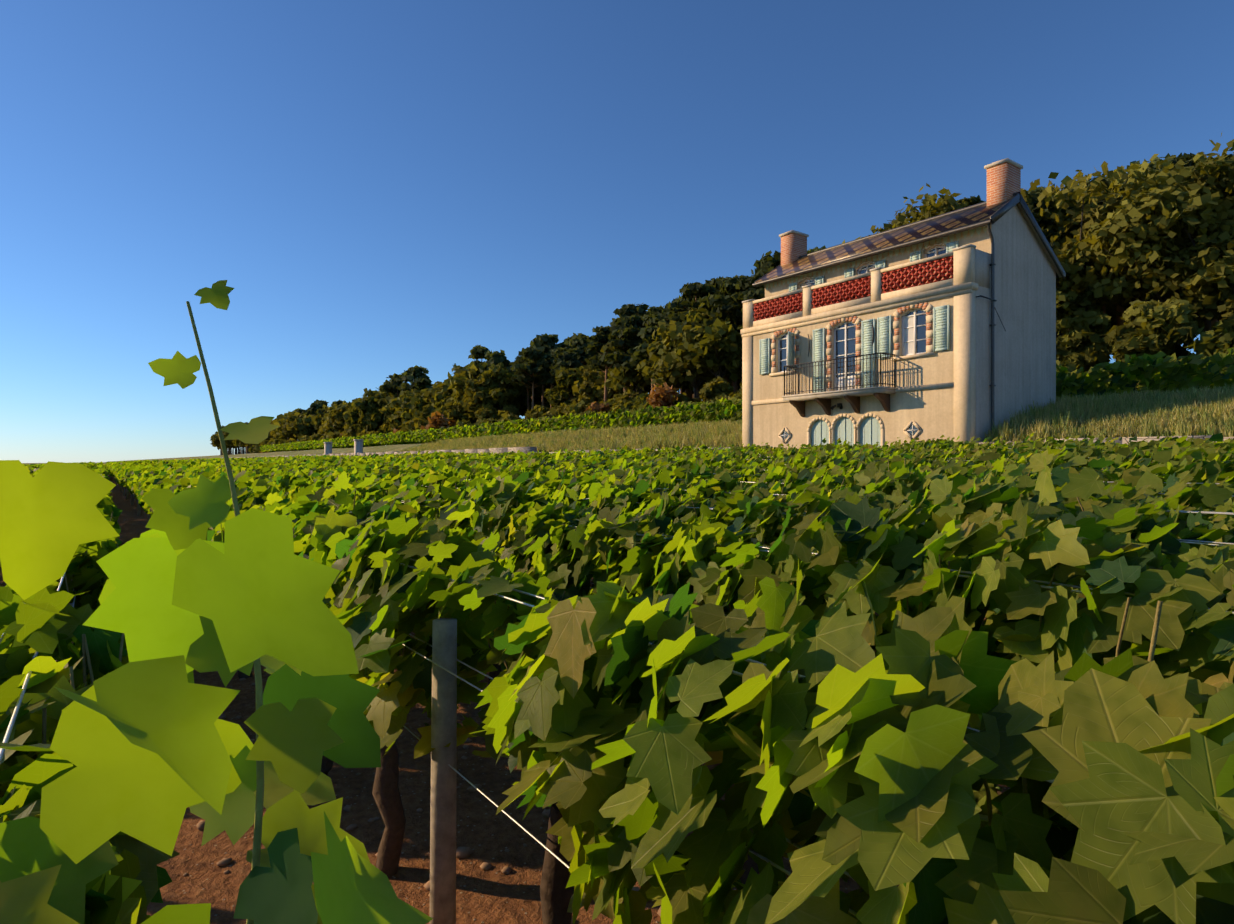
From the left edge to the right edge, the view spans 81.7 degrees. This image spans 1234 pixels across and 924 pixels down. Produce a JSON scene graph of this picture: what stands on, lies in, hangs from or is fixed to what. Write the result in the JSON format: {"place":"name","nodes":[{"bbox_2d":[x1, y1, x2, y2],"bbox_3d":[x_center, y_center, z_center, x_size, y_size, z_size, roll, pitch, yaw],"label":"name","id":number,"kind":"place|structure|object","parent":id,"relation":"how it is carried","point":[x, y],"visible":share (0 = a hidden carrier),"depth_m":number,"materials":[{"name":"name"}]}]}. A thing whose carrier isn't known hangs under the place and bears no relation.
{"place":"outdoors","nodes":[
{"label":"outdoors","id":0,"kind":"place"},
{"bbox_2d":[0,460,432,923],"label":"vine leaves","id":1,"kind":"object","parent":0,"point":[147,742],"visible":0.92,"depth_m":0.46,"materials":[{"name":"green plant"}]},
{"bbox_2d":[0,421,1183,923],"bbox_3d":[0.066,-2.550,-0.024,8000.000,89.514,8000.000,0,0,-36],"label":"terrain","id":2,"kind":"structure","parent":0,"point":[494,893],"depth_m":2.92,"materials":[{"name":"soil"}]},
{"bbox_2d":[23,454,339,475],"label":"vineyard","id":3,"kind":"object","parent":2,"relation":"on","point":[91,465],"visible":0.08,"depth_m":68.67,"materials":[{"name":"green plant"}]},
{"bbox_2d":[324,439,363,454],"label":"stone pillars","id":4,"kind":"structure","parent":2,"relation":"on","point":[358,445],"depth_m":66.35,"materials":[{"name":"stone"}]},
{"bbox_2d":[23,444,707,493],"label":"vine leaves","id":5,"kind":"object","parent":2,"relation":"on","point":[119,471],"visible":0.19,"depth_m":27.61,"materials":[{"name":"green plant"}]},
{"bbox_2d":[69,486,764,923],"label":"vineyard posts","id":6,"kind":"object","parent":2,"relation":"on","point":[443,824],"visible":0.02,"depth_m":2.18,"materials":[{"name":"grey wood"}]},
{"bbox_2d":[0,448,1233,915],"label":"trellis wires","id":7,"kind":"object","parent":6,"relation":"attached to","point":[12,720],"visible":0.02,"depth_m":1.87,"materials":[{"name":"silver metal"}]},
{"bbox_2d":[146,670,855,923],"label":"soil pebbles","id":8,"kind":"object","parent":2,"relation":"on","point":[463,852],"visible":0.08,"depth_m":2.82,"materials":[{"name":"brown stone"}]},
{"bbox_2d":[55,576,1062,923],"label":"vine trunks","id":9,"kind":"object","parent":2,"relation":"on","point":[555,894],"visible":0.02,"depth_m":2.62,"materials":[{"name":"brown wood"}]},
{"bbox_2d":[148,280,344,923],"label":"vine shoot","id":10,"kind":"object","parent":9,"relation":"attached to","point":[297,741],"depth_m":0.48,"materials":[{"name":"green plant"}]},
{"bbox_2d":[0,447,1233,923],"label":"vine leaves","id":11,"kind":"object","parent":2,"relation":"on","point":[852,751],"visible":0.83,"depth_m":1.23,"materials":[{"name":"green plant"}]},
{"bbox_2d":[29,430,1233,517],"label":"vine leaves","id":12,"kind":"object","parent":2,"relation":"on","point":[142,481],"visible":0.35,"depth_m":14.86,"materials":[{"name":"green plant"}]},
{"bbox_2d":[75,433,1233,608],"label":"vine leaves","id":13,"kind":"object","parent":2,"relation":"on","point":[1138,469],"visible":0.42,"depth_m":5.99,"materials":[{"name":"green plant"}]},
{"bbox_2d":[210,133,1233,454],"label":"forest tree","id":14,"kind":"object","parent":2,"relation":"on","point":[1192,193],"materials":[{"name":"green plant"}]},
{"bbox_2d":[229,435,1233,457],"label":"stone wall","id":15,"kind":"structure","parent":2,"relation":"on","point":[1124,440],"depth_m":40.71,"materials":[{"name":"stone"}]},
{"bbox_2d":[260,348,1233,451],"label":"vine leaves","id":16,"kind":"object","parent":2,"relation":"on","point":[1157,371],"visible":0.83,"depth_m":40.20,"materials":[{"name":"green plant"}]},
{"bbox_2d":[394,382,1233,451],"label":"bank grass","id":17,"kind":"structure","parent":2,"relation":"on","point":[1193,411],"depth_m":20.02,"materials":[{"name":"green plant"}]},
{"bbox_2d":[975,203,1061,441],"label":"side wall","id":18,"kind":"structure","parent":2,"relation":"on","point":[1026,269],"depth_m":20.99,"materials":[{"name":"beige paint"}]},
{"bbox_2d":[756,195,1058,282],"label":"house roof tiles","id":19,"kind":"object","parent":18,"relation":"on","point":[983,212],"visible":0.29,"depth_m":23.09,"materials":[{"name":"brown tile"}]},
{"bbox_2d":[752,191,1065,432],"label":"house zinc gutters","id":20,"kind":"object","parent":18,"relation":"attached to","point":[1006,207],"visible":0.83,"depth_m":21.30,"materials":[{"name":"grey metal"}]},
{"bbox_2d":[0,0,1233,462],"label":"sky","id":21,"kind":"structure","parent":0,"point":[380,189],"materials":[{"name":"blue"}]},
{"bbox_2d":[42,458,1233,892],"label":"vine shoots","id":22,"kind":"object","parent":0,"point":[986,786],"visible":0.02,"depth_m":1.43,"materials":[{"name":"green plant"}]},
{"bbox_2d":[386,672,1001,791],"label":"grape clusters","id":23,"kind":"object","parent":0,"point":[998,787],"depth_m":1.84,"materials":[{"name":"purple food"}]},
{"bbox_2d":[753,255,952,320],"bbox_3d":[7.244,-5.444,22.993,0.160,0.689,7.639,0,0,-36],"label":"lattice balustrade","id":24,"kind":"object","parent":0,"point":[859,288],"visible":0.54,"depth_m":22.45,"materials":[{"name":"red brick"}]},
{"bbox_2d":[759,241,958,445],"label":"shutters","id":25,"kind":"object","parent":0,"point":[844,428],"visible":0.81,"depth_m":22.17,"materials":[{"name":"wood"}]},
{"bbox_2d":[752,224,990,449],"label":"front wall","id":26,"kind":"structure","parent":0,"point":[930,412],"depth_m":21.85,"materials":[{"name":"beige paint"}]},
{"bbox_2d":[789,393,889,416],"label":"balcony brackets","id":27,"kind":"object","parent":26,"relation":"attached to","point":[854,401],"visible":1,"depth_m":22.30,"materials":[{"name":"stone"}]},
{"bbox_2d":[740,243,977,446],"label":"stone trim","id":28,"kind":"structure","parent":26,"relation":"attached to","point":[961,286],"depth_m":21.37,"materials":[{"name":"beige stone"}]},
{"bbox_2d":[778,246,945,439],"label":"window frames","id":29,"kind":"structure","parent":26,"relation":"in","point":[850,378],"depth_m":22.85,"materials":[{"name":"white wood"}]},
{"bbox_2d":[780,248,945,439],"bbox_3d":[7.763,-3.599,23.183,1.272,5.860,5.650,0,0,-36],"label":"window glass","id":30,"kind":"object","parent":29,"relation":"in","point":[921,334],"depth_m":22.80,"materials":[{"name":"glass"}]},
{"bbox_2d":[766,225,986,289],"bbox_3d":[8.087,-6.682,23.602,0.020,0.370,8.460,0,0,-36],"label":"house eave frieze","id":31,"kind":"object","parent":26,"relation":"attached to","point":[938,240],"visible":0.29,"depth_m":22.87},
{"bbox_2d":[772,159,1020,387],"bbox_3d":[8.322,-5.642,23.772,2.900,6.455,8.490,0,0,-36],"label":"brickwork","id":32,"kind":"object","parent":26,"relation":"attached to","point":[1003,181],"visible":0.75,"depth_m":21.18,"materials":[{"name":"brick"}]},
{"bbox_2d":[742,158,1022,400],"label":"house capstones","id":33,"kind":"object","parent":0,"point":[869,391],"visible":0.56,"depth_m":21.92,"materials":[{"name":"beige stone"}]},
{"bbox_2d":[784,295,1005,409],"bbox_3d":[8.065,-3.119,21.773,1.817,2.892,6.493,0,0,-54],"label":"balcony railing","id":34,"kind":"object","parent":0,"point":[839,405],"visible":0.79,"depth_m":22.05,"materials":[{"name":"black metal"}]},
{"bbox_2d":[904,316,913,354],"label":"house curtains","id":35,"kind":"object","parent":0,"point":[908,336],"visible":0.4,"depth_m":21.10,"materials":[{"name":"white fabric"}]}
]}

